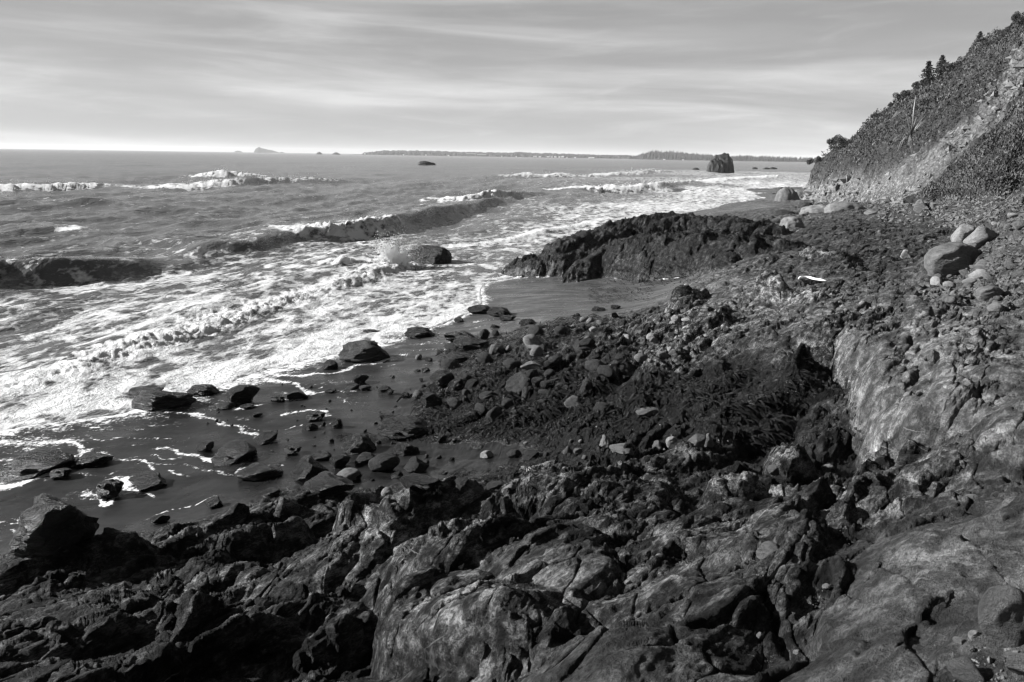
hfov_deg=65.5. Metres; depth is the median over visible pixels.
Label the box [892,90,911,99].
bush
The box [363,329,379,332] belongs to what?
boulder
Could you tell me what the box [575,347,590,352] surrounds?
cobble
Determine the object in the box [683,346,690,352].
boulder
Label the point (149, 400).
boulder
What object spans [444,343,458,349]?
cobble
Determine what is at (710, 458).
rock outcrop
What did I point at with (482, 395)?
boulder
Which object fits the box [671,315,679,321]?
boulder
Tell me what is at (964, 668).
boulder
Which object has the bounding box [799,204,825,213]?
cliff rock
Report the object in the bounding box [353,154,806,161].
coast
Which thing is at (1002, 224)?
rubble stone
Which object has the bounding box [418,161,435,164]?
sea rock
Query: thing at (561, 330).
cobble
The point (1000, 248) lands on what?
rubble
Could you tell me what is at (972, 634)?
boulder
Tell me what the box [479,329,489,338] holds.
cobble
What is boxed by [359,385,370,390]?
boulder
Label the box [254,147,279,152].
island
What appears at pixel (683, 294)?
rock outcrop
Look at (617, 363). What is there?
cobble
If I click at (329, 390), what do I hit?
boulder
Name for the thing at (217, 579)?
rock outcrop
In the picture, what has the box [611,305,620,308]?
boulder
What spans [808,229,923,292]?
gravel
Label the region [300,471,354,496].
boulder
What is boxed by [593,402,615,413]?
boulder
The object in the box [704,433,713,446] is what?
boulder
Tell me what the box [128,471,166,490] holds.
boulder
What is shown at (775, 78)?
sky
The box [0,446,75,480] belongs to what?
boulder
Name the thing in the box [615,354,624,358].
cobble
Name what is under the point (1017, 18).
bush
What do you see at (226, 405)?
boulder
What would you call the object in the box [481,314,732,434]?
rock chips
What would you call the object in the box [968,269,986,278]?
boulder
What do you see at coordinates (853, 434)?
rock chips
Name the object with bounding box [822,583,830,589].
pebble
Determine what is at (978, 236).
boulder
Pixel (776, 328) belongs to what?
rock chips
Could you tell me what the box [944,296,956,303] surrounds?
rubble stone
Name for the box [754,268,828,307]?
rock outcrop
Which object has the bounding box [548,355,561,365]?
cobble
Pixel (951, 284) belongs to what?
rubble stone
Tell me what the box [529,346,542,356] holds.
cobble
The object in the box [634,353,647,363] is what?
boulder
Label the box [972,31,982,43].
conifer tree
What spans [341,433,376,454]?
boulder
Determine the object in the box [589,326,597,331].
boulder
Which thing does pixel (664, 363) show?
rock outcrop
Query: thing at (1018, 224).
rubble stone
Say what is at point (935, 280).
rubble stone
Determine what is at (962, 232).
boulder
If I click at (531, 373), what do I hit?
cobble
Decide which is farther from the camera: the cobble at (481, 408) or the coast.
the coast
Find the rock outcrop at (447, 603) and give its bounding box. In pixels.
[332,471,690,681]
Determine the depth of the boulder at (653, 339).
19.34 m
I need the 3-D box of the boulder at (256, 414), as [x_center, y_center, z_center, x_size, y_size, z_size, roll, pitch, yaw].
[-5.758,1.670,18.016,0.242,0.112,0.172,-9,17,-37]
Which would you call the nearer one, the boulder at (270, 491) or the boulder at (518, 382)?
the boulder at (270, 491)
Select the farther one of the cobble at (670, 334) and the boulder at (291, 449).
the cobble at (670, 334)
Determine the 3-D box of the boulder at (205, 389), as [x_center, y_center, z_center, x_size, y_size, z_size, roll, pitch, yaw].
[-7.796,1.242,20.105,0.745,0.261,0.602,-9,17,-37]
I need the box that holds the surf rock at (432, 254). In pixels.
[407,245,451,263]
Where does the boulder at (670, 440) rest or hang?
on the shore ground at (648, 517)
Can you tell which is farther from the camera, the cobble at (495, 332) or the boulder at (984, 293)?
the cobble at (495, 332)
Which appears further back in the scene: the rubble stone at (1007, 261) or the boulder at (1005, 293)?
the rubble stone at (1007, 261)
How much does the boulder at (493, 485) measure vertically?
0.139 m
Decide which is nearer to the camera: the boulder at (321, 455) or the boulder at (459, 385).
the boulder at (321, 455)
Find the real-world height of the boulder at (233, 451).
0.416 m
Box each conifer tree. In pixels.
[916,61,934,83]
[933,55,948,73]
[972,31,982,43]
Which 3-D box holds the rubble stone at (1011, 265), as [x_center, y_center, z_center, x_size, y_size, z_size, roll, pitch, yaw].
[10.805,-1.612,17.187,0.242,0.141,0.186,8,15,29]
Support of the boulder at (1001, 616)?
on the shore ground at (648, 517)
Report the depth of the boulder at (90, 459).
15.08 m
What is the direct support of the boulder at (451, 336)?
on the shore ground at (648, 517)
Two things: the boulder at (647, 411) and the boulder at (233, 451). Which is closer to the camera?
the boulder at (647, 411)
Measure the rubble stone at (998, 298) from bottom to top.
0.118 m
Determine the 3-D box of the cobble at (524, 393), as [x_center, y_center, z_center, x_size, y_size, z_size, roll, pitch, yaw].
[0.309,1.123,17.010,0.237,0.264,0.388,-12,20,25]
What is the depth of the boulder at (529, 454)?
13.44 m
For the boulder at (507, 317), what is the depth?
28.14 m
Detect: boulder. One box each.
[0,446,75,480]
[8,493,99,557]
[49,468,71,478]
[71,452,113,467]
[96,479,123,498]
[127,385,163,398]
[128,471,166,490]
[131,390,196,411]
[149,514,169,523]
[186,384,219,396]
[196,440,213,450]
[204,496,222,508]
[211,439,256,465]
[215,402,235,409]
[226,384,259,403]
[235,462,283,480]
[240,403,253,407]
[252,412,262,417]
[253,430,277,444]
[261,487,280,496]
[271,395,284,401]
[283,445,301,454]
[286,390,307,399]
[289,455,328,485]
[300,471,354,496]
[302,423,317,430]
[306,411,325,420]
[312,450,331,460]
[322,360,337,369]
[324,388,335,392]
[329,454,350,467]
[330,418,342,428]
[336,467,360,480]
[338,340,389,361]
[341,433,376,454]
[344,382,359,390]
[353,374,368,383]
[355,452,374,464]
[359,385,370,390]
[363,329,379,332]
[368,453,399,471]
[376,416,428,438]
[378,385,390,392]
[381,487,392,495]
[387,389,393,394]
[391,471,402,478]
[393,442,419,455]
[400,391,409,398]
[400,473,440,492]
[403,456,428,473]
[404,327,434,338]
[412,390,423,398]
[420,392,441,407]
[429,370,454,386]
[438,351,470,362]
[444,330,474,340]
[452,382,462,388]
[452,476,468,493]
[453,337,489,350]
[454,316,463,322]
[467,304,490,313]
[473,486,483,492]
[479,391,497,400]
[480,450,493,458]
[486,481,503,489]
[487,307,512,315]
[490,324,499,327]
[499,315,515,320]
[503,358,521,369]
[504,483,517,489]
[505,371,531,394]
[506,449,521,457]
[519,319,535,325]
[520,361,541,369]
[522,449,538,460]
[562,446,571,454]
[564,395,581,409]
[572,338,581,348]
[573,448,582,453]
[579,376,593,393]
[586,318,593,323]
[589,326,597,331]
[592,306,605,310]
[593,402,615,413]
[599,435,609,448]
[609,443,635,454]
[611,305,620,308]
[624,334,630,344]
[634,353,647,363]
[635,406,661,416]
[646,333,654,339]
[649,336,657,343]
[652,440,662,449]
[656,351,669,357]
[666,436,677,447]
[668,349,677,355]
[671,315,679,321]
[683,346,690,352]
[687,433,705,447]
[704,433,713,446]
[756,541,778,559]
[767,464,778,475]
[797,202,812,207]
[823,464,833,468]
[864,210,877,214]
[900,249,910,258]
[904,266,914,270]
[913,199,925,212]
[924,242,980,277]
[930,202,938,208]
[945,656,984,681]
[950,224,974,242]
[963,226,997,247]
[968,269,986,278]
[968,630,980,639]
[969,264,986,270]
[974,285,1003,301]
[978,585,1023,648]
[1001,290,1011,296]
[1004,652,1023,674]
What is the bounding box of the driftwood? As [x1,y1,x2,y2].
[798,276,826,280]
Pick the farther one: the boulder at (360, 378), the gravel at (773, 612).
the boulder at (360, 378)
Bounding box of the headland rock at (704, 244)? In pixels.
[500,211,807,282]
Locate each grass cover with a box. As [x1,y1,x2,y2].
[917,95,1023,198]
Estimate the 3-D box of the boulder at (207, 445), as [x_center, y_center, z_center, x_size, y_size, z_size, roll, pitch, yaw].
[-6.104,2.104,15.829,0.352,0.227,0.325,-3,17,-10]
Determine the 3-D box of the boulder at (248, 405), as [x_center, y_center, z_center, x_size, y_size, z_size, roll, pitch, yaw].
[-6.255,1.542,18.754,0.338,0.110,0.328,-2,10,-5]
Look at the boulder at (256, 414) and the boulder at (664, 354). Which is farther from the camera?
the boulder at (256, 414)
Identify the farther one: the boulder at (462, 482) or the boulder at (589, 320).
the boulder at (589, 320)
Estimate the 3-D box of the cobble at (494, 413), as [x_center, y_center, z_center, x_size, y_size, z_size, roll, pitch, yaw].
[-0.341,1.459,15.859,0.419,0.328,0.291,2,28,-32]
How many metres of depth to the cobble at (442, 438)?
15.30 m
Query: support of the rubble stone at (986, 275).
on the shore ground at (648, 517)
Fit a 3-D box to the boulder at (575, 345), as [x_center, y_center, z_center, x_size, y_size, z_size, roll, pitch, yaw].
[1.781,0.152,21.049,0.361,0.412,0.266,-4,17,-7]
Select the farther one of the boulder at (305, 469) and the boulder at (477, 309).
the boulder at (477, 309)
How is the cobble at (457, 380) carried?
on the shore ground at (648, 517)
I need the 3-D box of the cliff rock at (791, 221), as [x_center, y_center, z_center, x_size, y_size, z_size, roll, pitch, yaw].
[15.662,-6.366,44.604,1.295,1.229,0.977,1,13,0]
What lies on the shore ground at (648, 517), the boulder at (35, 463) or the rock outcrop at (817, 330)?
the rock outcrop at (817, 330)
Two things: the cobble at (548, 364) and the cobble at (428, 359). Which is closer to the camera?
the cobble at (548, 364)
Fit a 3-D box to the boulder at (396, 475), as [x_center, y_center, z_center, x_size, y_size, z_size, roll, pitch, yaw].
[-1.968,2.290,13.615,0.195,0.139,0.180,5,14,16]
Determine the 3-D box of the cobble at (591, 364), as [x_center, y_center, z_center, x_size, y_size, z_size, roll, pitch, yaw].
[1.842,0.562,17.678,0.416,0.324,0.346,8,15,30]
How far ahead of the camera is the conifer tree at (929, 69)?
104.92 m
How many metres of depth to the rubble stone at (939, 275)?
18.88 m
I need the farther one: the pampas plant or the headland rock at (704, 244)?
the pampas plant
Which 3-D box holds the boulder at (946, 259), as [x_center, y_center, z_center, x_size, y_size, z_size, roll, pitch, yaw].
[11.088,-1.974,20.016,1.379,1.023,1.176,2,13,4]
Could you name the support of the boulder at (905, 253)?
on the shore ground at (648, 517)
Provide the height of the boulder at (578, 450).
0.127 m
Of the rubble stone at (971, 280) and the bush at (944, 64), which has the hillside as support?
the bush at (944, 64)
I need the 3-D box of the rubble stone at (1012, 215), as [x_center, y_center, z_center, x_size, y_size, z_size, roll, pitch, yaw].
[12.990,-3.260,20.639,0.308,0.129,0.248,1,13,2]
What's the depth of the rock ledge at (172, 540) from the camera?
9.23 m
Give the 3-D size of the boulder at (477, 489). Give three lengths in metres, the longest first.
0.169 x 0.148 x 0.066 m
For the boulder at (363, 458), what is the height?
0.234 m
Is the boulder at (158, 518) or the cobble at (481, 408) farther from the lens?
the cobble at (481, 408)
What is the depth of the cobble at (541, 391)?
16.72 m
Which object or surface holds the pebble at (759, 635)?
on the shore ground at (648, 517)
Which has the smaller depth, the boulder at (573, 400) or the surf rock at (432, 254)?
the boulder at (573, 400)
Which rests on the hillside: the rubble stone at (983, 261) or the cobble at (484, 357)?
the rubble stone at (983, 261)
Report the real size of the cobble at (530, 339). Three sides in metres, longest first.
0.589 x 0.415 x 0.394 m
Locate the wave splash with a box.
[366,225,430,268]
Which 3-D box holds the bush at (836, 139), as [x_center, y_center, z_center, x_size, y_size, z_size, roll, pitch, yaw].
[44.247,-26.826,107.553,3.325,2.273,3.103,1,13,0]
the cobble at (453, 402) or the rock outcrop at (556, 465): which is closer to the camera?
the rock outcrop at (556, 465)
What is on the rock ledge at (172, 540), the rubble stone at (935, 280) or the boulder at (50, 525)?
the boulder at (50, 525)
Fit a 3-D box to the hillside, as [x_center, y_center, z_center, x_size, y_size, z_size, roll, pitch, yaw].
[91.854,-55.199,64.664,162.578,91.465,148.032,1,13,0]
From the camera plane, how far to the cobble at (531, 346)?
22.27 m
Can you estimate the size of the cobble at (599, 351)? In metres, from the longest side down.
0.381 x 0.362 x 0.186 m
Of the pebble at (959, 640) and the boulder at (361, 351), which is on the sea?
the boulder at (361, 351)
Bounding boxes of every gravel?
[452,318,661,415]
[738,500,858,680]
[806,437,1001,469]
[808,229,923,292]
[953,646,1019,681]
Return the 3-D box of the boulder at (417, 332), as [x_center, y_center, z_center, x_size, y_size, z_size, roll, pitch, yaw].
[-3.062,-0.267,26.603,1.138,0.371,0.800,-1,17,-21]
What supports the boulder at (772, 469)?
on the shore ground at (648, 517)
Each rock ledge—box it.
[0,497,302,595]
[48,601,377,681]
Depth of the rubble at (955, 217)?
42.65 m
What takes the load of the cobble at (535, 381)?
on the shore ground at (648, 517)
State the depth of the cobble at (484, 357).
21.42 m
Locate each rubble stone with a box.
[930,276,941,284]
[932,273,942,279]
[943,281,955,287]
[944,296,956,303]
[959,269,968,275]
[962,278,976,283]
[975,259,988,264]
[982,272,991,279]
[987,302,1002,312]
[993,296,1002,300]
[999,222,1006,227]
[1004,224,1010,229]
[1004,259,1013,267]
[1006,263,1016,268]
[1007,213,1017,217]
[1012,220,1023,229]
[1012,270,1023,277]
[1013,230,1022,235]
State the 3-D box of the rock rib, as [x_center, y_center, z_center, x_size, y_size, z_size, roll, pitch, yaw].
[4.225,-0.228,19.005,2.985,1.012,0.803,-9,16,-36]
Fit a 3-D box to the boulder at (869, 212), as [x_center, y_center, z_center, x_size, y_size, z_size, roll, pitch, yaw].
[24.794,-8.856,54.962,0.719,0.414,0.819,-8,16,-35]
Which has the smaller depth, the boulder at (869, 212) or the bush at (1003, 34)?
the boulder at (869, 212)
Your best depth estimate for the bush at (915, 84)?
106.04 m
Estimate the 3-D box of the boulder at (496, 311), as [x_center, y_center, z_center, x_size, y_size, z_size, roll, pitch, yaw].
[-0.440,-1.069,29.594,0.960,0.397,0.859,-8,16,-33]
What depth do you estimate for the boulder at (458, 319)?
28.97 m
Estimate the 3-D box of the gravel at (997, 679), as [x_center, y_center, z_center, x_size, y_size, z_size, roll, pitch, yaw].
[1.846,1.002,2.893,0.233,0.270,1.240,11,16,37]
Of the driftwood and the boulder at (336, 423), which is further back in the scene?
the driftwood
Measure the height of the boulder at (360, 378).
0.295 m
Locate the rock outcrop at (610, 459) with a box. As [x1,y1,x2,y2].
[582,442,640,467]
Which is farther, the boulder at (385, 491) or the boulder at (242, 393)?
the boulder at (242, 393)
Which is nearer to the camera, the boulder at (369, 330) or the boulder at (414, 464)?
the boulder at (414, 464)
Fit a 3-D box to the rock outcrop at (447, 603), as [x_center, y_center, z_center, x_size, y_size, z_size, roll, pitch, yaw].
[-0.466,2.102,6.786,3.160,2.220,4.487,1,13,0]
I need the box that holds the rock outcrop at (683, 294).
[664,284,709,312]
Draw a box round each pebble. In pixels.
[756,632,763,639]
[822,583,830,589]
[952,636,965,644]
[966,494,975,498]
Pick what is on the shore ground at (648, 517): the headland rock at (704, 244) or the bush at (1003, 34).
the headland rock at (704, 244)
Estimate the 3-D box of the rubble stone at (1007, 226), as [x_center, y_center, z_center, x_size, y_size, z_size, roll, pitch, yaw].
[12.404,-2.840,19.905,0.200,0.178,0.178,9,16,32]
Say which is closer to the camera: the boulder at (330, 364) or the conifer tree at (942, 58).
the boulder at (330, 364)
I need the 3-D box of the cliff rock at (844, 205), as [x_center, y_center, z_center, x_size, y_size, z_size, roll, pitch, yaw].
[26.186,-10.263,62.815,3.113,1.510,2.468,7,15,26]
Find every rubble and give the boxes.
[853,189,999,215]
[873,188,1023,228]
[917,186,1023,314]
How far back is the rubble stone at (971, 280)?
16.83 m
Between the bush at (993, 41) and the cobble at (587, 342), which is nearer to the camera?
the cobble at (587, 342)
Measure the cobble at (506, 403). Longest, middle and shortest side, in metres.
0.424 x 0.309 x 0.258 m
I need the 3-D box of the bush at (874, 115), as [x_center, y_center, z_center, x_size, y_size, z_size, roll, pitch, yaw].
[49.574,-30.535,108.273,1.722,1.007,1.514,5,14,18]
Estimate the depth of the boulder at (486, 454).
14.13 m
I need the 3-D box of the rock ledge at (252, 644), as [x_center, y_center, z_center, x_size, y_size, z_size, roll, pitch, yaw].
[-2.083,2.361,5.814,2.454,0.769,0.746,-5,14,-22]
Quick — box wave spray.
[0,167,777,420]
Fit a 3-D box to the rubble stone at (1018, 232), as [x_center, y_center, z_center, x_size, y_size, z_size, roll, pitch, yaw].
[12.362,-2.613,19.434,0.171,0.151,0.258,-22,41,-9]
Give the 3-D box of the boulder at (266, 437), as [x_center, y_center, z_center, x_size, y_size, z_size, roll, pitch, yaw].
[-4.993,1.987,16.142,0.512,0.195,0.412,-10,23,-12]
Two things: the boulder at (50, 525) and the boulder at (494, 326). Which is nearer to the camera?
the boulder at (50, 525)
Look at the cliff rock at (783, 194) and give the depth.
106.14 m
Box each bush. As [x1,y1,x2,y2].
[807,156,821,164]
[826,134,848,149]
[870,112,881,119]
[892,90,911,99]
[911,82,921,87]
[941,61,957,69]
[989,38,1001,44]
[997,26,1010,37]
[1011,11,1023,24]
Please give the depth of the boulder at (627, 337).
20.34 m
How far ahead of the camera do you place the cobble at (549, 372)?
17.62 m
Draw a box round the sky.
[0,0,1023,158]
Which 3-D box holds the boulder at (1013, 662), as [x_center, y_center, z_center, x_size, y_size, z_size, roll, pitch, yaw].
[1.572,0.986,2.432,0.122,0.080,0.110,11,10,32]
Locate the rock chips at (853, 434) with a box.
[658,348,863,451]
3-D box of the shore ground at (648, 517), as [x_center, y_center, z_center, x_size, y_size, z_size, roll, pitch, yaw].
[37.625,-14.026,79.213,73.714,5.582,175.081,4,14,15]
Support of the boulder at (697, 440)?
on the rock outcrop at (710, 458)
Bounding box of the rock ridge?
[699,471,847,503]
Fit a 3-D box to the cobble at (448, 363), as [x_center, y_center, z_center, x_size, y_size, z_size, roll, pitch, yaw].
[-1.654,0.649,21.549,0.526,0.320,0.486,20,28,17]
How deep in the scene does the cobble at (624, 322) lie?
24.47 m
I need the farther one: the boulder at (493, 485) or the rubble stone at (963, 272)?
the rubble stone at (963, 272)
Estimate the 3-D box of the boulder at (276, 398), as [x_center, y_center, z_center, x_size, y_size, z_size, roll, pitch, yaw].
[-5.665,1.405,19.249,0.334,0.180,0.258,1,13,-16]
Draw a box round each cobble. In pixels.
[415,354,421,359]
[421,367,429,372]
[424,357,432,361]
[438,434,446,443]
[441,358,459,369]
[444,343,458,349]
[446,397,460,407]
[452,378,463,389]
[462,373,473,381]
[462,389,468,394]
[465,379,478,389]
[474,403,487,414]
[477,352,492,363]
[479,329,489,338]
[486,406,502,420]
[489,343,498,354]
[492,329,499,335]
[494,345,506,353]
[501,398,515,408]
[522,386,531,400]
[523,334,540,345]
[525,369,538,379]
[527,344,540,348]
[528,325,543,334]
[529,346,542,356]
[531,377,544,386]
[538,389,547,394]
[539,344,546,352]
[539,380,551,388]
[543,369,554,376]
[544,360,555,367]
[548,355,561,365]
[554,326,567,334]
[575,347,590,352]
[578,338,595,347]
[580,316,587,321]
[585,359,604,370]
[593,347,606,354]
[597,365,616,379]
[612,361,620,366]
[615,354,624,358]
[620,319,627,325]
[667,332,674,336]
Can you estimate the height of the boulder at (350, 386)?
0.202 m
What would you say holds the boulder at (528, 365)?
on the shore ground at (648, 517)
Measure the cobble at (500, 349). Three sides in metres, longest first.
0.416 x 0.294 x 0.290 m
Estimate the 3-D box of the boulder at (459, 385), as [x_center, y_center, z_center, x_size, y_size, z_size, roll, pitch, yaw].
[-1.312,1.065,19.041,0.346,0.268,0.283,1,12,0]
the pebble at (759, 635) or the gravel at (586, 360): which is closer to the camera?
the pebble at (759, 635)
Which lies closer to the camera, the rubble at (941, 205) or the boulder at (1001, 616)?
the boulder at (1001, 616)
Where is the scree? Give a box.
[801,33,1023,203]
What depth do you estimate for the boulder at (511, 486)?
8.48 m
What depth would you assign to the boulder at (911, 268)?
22.00 m
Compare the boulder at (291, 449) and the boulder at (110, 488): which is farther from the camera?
the boulder at (291, 449)
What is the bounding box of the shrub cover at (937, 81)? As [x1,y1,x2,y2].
[811,11,1023,183]
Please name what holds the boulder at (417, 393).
on the shore ground at (648, 517)
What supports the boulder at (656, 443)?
on the shore ground at (648, 517)
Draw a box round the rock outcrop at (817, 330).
[792,309,863,345]
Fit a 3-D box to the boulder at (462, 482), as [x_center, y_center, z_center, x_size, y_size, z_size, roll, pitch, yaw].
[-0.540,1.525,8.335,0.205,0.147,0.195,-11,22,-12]
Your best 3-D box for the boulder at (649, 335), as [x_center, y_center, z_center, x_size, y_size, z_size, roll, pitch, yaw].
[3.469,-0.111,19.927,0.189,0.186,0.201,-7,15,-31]
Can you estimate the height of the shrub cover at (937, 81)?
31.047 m
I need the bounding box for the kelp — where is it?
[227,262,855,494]
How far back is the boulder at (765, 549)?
4.88 m
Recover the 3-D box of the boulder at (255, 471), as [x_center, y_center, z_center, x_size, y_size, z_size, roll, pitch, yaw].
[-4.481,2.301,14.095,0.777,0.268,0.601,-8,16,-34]
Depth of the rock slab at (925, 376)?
9.52 m
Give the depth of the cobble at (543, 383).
16.99 m
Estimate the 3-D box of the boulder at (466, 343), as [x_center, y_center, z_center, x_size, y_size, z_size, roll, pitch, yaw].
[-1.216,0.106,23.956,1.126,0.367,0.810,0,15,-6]
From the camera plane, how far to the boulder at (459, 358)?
22.17 m
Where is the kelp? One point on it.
(546, 413)
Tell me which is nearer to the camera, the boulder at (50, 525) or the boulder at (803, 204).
the boulder at (50, 525)
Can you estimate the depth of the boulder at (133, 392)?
19.89 m
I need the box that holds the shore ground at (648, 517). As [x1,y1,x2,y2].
[0,187,1023,681]
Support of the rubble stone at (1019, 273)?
on the shore ground at (648, 517)
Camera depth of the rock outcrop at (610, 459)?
11.07 m
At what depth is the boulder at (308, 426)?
16.80 m
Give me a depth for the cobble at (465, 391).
18.07 m
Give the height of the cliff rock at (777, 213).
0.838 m
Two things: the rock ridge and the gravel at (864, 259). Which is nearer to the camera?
the rock ridge
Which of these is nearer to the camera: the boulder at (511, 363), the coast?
the boulder at (511, 363)
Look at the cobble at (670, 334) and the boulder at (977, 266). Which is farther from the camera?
the cobble at (670, 334)
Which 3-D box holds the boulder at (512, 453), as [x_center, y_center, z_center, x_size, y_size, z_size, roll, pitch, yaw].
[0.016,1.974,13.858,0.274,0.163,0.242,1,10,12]
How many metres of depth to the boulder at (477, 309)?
30.50 m
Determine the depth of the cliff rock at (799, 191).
110.06 m
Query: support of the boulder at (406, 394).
on the shore ground at (648, 517)
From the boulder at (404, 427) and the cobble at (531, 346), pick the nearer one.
the boulder at (404, 427)
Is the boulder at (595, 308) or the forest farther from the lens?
the forest
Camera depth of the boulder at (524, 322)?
26.91 m
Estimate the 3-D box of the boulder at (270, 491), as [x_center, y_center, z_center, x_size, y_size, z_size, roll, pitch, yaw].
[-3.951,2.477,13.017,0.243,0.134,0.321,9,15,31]
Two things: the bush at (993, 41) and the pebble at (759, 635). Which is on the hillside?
the bush at (993, 41)
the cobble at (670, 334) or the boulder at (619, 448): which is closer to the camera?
the boulder at (619, 448)
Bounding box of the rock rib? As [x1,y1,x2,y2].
[644,305,733,357]
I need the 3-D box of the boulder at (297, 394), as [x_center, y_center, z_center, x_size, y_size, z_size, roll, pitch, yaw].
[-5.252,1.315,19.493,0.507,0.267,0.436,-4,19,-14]
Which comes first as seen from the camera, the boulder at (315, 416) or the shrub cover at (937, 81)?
the boulder at (315, 416)
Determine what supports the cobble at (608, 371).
on the shore ground at (648, 517)
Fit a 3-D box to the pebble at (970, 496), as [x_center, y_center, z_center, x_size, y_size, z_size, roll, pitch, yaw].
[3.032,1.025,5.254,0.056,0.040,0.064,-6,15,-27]
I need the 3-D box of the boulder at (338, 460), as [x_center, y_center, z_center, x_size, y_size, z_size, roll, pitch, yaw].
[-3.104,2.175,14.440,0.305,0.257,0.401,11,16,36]
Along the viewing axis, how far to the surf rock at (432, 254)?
44.43 m
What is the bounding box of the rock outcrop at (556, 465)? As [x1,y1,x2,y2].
[519,460,566,474]
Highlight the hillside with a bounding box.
[800,16,1023,273]
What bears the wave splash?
on the sea
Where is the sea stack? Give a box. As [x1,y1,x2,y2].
[706,153,733,172]
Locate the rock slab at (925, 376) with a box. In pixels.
[829,305,1023,468]
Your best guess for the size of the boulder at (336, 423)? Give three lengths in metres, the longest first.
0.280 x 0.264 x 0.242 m
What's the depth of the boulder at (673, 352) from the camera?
17.26 m
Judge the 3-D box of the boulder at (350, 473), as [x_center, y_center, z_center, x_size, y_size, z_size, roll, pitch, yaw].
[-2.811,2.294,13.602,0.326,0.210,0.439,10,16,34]
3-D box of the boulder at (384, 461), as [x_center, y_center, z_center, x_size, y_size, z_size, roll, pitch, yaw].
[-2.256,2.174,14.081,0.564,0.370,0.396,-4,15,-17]
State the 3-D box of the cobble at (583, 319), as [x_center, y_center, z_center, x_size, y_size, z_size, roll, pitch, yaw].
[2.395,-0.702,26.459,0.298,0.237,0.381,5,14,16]
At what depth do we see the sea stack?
334.22 m
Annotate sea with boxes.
[0,149,814,430]
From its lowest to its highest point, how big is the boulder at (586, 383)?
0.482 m
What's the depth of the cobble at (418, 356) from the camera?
23.09 m
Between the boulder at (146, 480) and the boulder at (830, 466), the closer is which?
the boulder at (830, 466)
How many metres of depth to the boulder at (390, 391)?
19.36 m
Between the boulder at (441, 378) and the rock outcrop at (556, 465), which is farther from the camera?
the boulder at (441, 378)
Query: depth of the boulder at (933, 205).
45.69 m
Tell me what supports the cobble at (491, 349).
on the shore ground at (648, 517)
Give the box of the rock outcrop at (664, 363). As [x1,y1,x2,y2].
[638,355,700,377]
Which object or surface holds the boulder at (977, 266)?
on the hillside
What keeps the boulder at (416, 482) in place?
on the rock outcrop at (447, 603)
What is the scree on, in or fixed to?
on the hillside
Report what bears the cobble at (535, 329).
on the shore ground at (648, 517)
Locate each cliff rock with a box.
[771,210,796,216]
[774,187,799,201]
[779,216,803,227]
[795,189,803,196]
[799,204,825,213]
[824,201,864,212]
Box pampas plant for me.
[885,97,923,148]
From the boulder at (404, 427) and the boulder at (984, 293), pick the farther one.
the boulder at (404, 427)
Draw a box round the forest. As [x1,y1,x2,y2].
[362,150,821,161]
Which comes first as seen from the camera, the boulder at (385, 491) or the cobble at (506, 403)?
the boulder at (385, 491)
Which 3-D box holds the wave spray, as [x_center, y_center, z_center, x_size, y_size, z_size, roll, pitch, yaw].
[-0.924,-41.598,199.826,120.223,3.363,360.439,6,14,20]
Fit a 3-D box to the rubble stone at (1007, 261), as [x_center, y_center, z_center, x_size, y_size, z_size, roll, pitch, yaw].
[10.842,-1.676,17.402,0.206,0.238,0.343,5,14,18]
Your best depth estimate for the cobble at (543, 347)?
21.89 m
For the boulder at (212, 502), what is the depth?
12.80 m
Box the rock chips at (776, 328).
[722,288,843,369]
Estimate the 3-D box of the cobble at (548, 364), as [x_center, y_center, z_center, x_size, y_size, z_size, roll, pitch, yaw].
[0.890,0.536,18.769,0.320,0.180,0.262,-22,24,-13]
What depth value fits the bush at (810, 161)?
109.86 m
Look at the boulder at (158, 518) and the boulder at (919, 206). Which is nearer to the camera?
the boulder at (158, 518)
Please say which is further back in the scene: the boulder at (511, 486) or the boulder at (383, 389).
the boulder at (383, 389)
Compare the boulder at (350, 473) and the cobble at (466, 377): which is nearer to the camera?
the boulder at (350, 473)
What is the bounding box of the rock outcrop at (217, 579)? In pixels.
[159,561,269,601]
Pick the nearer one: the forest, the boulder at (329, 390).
the boulder at (329, 390)
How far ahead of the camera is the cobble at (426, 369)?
21.49 m
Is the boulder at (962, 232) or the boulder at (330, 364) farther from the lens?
the boulder at (330, 364)
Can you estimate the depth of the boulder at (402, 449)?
14.77 m
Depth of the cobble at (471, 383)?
18.71 m
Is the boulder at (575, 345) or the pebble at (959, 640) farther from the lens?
the boulder at (575, 345)
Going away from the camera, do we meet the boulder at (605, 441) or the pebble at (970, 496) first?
the pebble at (970, 496)
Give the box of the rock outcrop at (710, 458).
[660,441,720,466]
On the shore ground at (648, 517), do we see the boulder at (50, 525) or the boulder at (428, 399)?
the boulder at (428, 399)

